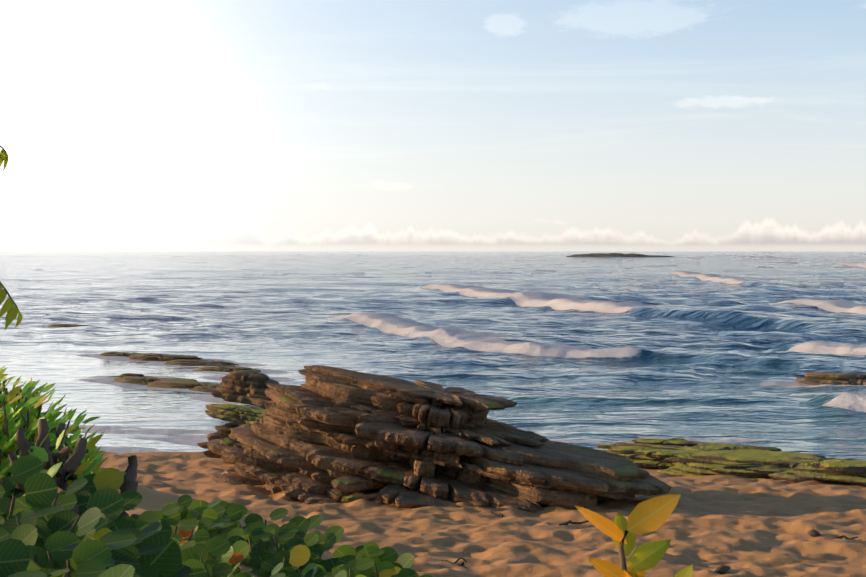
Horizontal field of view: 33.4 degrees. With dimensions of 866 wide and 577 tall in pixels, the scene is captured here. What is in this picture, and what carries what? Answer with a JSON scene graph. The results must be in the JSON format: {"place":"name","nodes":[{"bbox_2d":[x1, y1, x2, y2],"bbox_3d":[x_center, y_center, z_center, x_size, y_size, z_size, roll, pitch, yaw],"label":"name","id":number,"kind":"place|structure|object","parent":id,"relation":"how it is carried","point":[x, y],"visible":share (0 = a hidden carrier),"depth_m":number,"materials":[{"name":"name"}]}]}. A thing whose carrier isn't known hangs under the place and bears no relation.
{"place":"outdoors","nodes":[
{"label":"outdoors","id":0,"kind":"place"},
{"bbox_2d":[1,478,133,576],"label":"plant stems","id":1,"kind":"object","parent":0,"point":[67,574],"visible":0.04,"depth_m":3.66,"materials":[{"name":"green plant"}]},
{"bbox_2d":[0,381,93,490],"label":"bush stems","id":2,"kind":"object","parent":1,"relation":"attached to","point":[27,423],"visible":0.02,"depth_m":5.00,"materials":[{"name":"plant"}]},
{"bbox_2d":[0,365,125,512],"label":"shrub","id":3,"kind":"object","parent":2,"relation":"on","point":[91,460],"visible":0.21,"depth_m":5.00,"materials":[{"name":"green plant"}]},
{"bbox_2d":[7,419,137,516],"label":"dead sticks","id":4,"kind":"object","parent":1,"relation":"on","point":[70,465],"visible":0.35,"depth_m":4.43,"materials":[{"name":"brown wood"}]},
{"bbox_2d":[0,455,190,576],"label":"shrub","id":5,"kind":"object","parent":1,"relation":"on","point":[99,538],"visible":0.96,"depth_m":3.69,"materials":[{"name":"green plant"}]},
{"bbox_2d":[0,252,865,459],"bbox_3d":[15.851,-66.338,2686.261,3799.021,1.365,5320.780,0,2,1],"label":"sea","id":6,"kind":"structure","parent":0,"point":[702,347],"depth_m":71.78,"materials":[{"name":"blue liquid"}]},
{"bbox_2d":[45,324,87,327],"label":"rock","id":7,"kind":"object","parent":6,"relation":"in","point":[64,325],"visible":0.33,"depth_m":80.38,"materials":[{"name":"brown stone"}]},
{"bbox_2d":[100,352,140,356],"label":"shelf","id":8,"kind":"object","parent":6,"relation":"in","point":[116,353],"visible":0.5,"depth_m":58.53,"materials":[{"name":"stone"}]},
{"bbox_2d":[109,373,146,377],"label":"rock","id":9,"kind":"object","parent":6,"relation":"in","point":[129,374],"visible":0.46,"depth_m":48.15,"materials":[{"name":"brown stone"}]},
{"bbox_2d":[113,376,196,384],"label":"shelf","id":10,"kind":"object","parent":6,"relation":"in","point":[137,380],"visible":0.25,"depth_m":46.31,"materials":[{"name":"brown stone"}]},
{"bbox_2d":[127,353,201,360],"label":"rock","id":11,"kind":"object","parent":6,"relation":"in","point":[152,357],"visible":0.88,"depth_m":56.83,"materials":[{"name":"stone"}]},
{"bbox_2d":[146,380,219,388],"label":"rock","id":12,"kind":"object","parent":6,"relation":"in","point":[174,384],"visible":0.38,"depth_m":45.07,"materials":[{"name":"brown stone"}]},
{"bbox_2d":[164,359,238,366],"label":"rock","id":13,"kind":"object","parent":6,"relation":"in","point":[183,362],"visible":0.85,"depth_m":54.02,"materials":[{"name":"brown stone"}]},
{"bbox_2d":[189,384,219,392],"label":"shelf","id":14,"kind":"object","parent":6,"relation":"in","point":[210,388],"visible":0.15,"depth_m":44.08,"materials":[{"name":"brown stone"}]},
{"bbox_2d":[193,366,260,372],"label":"rock","id":15,"kind":"object","parent":6,"relation":"in","point":[225,368],"visible":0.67,"depth_m":50.80,"materials":[{"name":"brown stone"}]},
{"bbox_2d":[204,404,266,423],"bbox_3d":[-4.396,3.049,34.690,2.839,0.361,1.158,8,3,30],"label":"rock","id":16,"kind":"object","parent":6,"relation":"on","point":[234,412],"visible":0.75,"depth_m":34.49,"materials":[{"name":"green stone"}]},
{"bbox_2d":[212,371,279,407],"bbox_3d":[-5.025,2.786,40.321,2.526,0.842,1.634,8,3,30],"label":"rock","id":17,"kind":"object","parent":6,"relation":"on","point":[242,387],"visible":0.77,"depth_m":39.96,"materials":[{"name":"brown stone"}]},
{"bbox_2d":[597,438,701,449],"bbox_3d":[4.885,3.338,30.466,2.882,0.339,1.160,1,0,17],"label":"rock","id":18,"kind":"object","parent":6,"relation":"on","point":[678,442],"visible":0.31,"depth_m":30.30,"materials":[{"name":"green stone"}]},
{"bbox_2d":[696,442,780,450],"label":"rock","id":19,"kind":"object","parent":6,"relation":"on","point":[731,446],"visible":0.15,"depth_m":29.60,"materials":[{"name":"stone"}]},
{"bbox_2d":[795,372,865,384],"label":"rock","id":20,"kind":"object","parent":6,"relation":"in","point":[820,378],"visible":0.96,"depth_m":46.42,"materials":[{"name":"brown stone"}]},
{"bbox_2d":[0,251,865,251],"bbox_3d":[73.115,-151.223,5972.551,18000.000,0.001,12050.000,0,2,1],"label":"sea","id":21,"kind":"structure","parent":0,"point":[432,251],"depth_m":9399.29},
{"bbox_2d":[0,0,865,250],"label":"sky","id":22,"kind":"structure","parent":0,"point":[126,125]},
{"bbox_2d":[84,451,865,576],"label":"beach ground","id":23,"kind":"structure","parent":0,"point":[738,525],"depth_m":16.95,"materials":[{"name":"beige sand"}]},
{"bbox_2d":[0,146,17,307],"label":"palm","id":24,"kind":"object","parent":23,"relation":"on","point":[4,288],"visible":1,"depth_m":6.24,"materials":[{"name":"plant"}]},
{"bbox_2d":[0,149,22,329],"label":"palm leaflets","id":25,"kind":"object","parent":24,"relation":"attached to","point":[10,309],"visible":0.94,"depth_m":6.22,"materials":[{"name":"green plant"}]},
{"bbox_2d":[197,421,244,448],"bbox_3d":[-3.782,2.879,28.116,1.376,0.603,1.131,8,3,30],"label":"rock","id":26,"kind":"object","parent":23,"relation":"on","point":[223,431],"visible":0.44,"depth_m":27.96,"materials":[{"name":"brown stone"}]},
{"bbox_2d":[203,426,244,463],"bbox_3d":[-3.078,2.774,25.446,1.884,0.742,1.502,8,3,30],"label":"rock","id":27,"kind":"object","parent":23,"relation":"on","point":[216,448],"visible":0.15,"depth_m":25.23,"materials":[{"name":"brown stone"}]},
{"bbox_2d":[174,514,378,576],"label":"plant stems","id":28,"kind":"object","parent":23,"relation":"on","point":[189,537],"visible":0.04,"depth_m":7.04,"materials":[{"name":"plant"}]},
{"bbox_2d":[153,494,431,576],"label":"sea grape leaves","id":29,"kind":"object","parent":28,"relation":"on","point":[228,548],"visible":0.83,"depth_m":7.00,"materials":[{"name":"green plant"}]},
{"bbox_2d":[211,365,671,512],"bbox_3d":[-0.026,2.776,20.434,7.640,2.516,5.049,10,2,23],"label":"rock","id":30,"kind":"object","parent":23,"relation":"on","point":[325,434],"visible":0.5,"depth_m":20.22,"materials":[{"name":"brown stone"}]},
{"bbox_2d":[473,501,487,506],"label":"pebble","id":31,"kind":"object","parent":23,"relation":"on","point":[480,504],"visible":1,"depth_m":18.68,"materials":[{"name":"stone"}]},
{"bbox_2d":[441,510,857,567],"bbox_3d":[1.760,2.764,15.429,4.664,0.414,4.372,1,2,28],"label":"driftwood","id":32,"kind":"object","parent":23,"relation":"on","point":[571,522],"visible":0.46,"depth_m":16.23,"materials":[{"name":"brown wood"}]},
{"bbox_2d":[597,442,825,468],"bbox_3d":[5.319,3.254,27.332,5.159,0.386,2.266,1,0,17],"label":"rock","id":33,"kind":"object","parent":23,"relation":"on","point":[646,456],"visible":0.44,"depth_m":27.26,"materials":[{"name":"green stone"}]},
{"bbox_2d":[657,452,853,479],"bbox_3d":[6.848,3.214,25.283,5.697,0.405,2.287,1,0,17],"label":"rock","id":34,"kind":"object","parent":23,"relation":"on","point":[751,466],"visible":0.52,"depth_m":25.40,"materials":[{"name":"green stone"}]},
{"bbox_2d":[768,459,865,486],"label":"rock","id":35,"kind":"object","parent":23,"relation":"on","point":[841,472],"visible":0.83,"depth_m":23.64,"materials":[{"name":"green stone"}]},
{"bbox_2d":[566,253,672,256],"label":"island","id":36,"kind":"structure","parent":0,"point":[609,255],"depth_m":986.06,"materials":[{"name":"grey stone"}]},
{"bbox_2d":[574,494,680,576],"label":"sapling","id":37,"kind":"object","parent":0,"point":[650,515],"depth_m":2.10,"materials":[{"name":"yellow plant"}]},
{"bbox_2d":[673,564,692,576],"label":"sapling leaves","id":38,"kind":"object","parent":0,"point":[686,571],"visible":1,"depth_m":2.05,"materials":[{"name":"yellow plant"}]},
{"bbox_2d":[714,565,730,573],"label":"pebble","id":39,"kind":"object","parent":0,"point":[721,569],"visible":0.94,"depth_m":13.37,"materials":[{"name":"grey stone"}]},
{"bbox_2d":[807,529,820,536],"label":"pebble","id":40,"kind":"object","parent":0,"point":[814,533],"visible":0.94,"depth_m":16.47,"materials":[{"name":"grey stone"}]}
]}

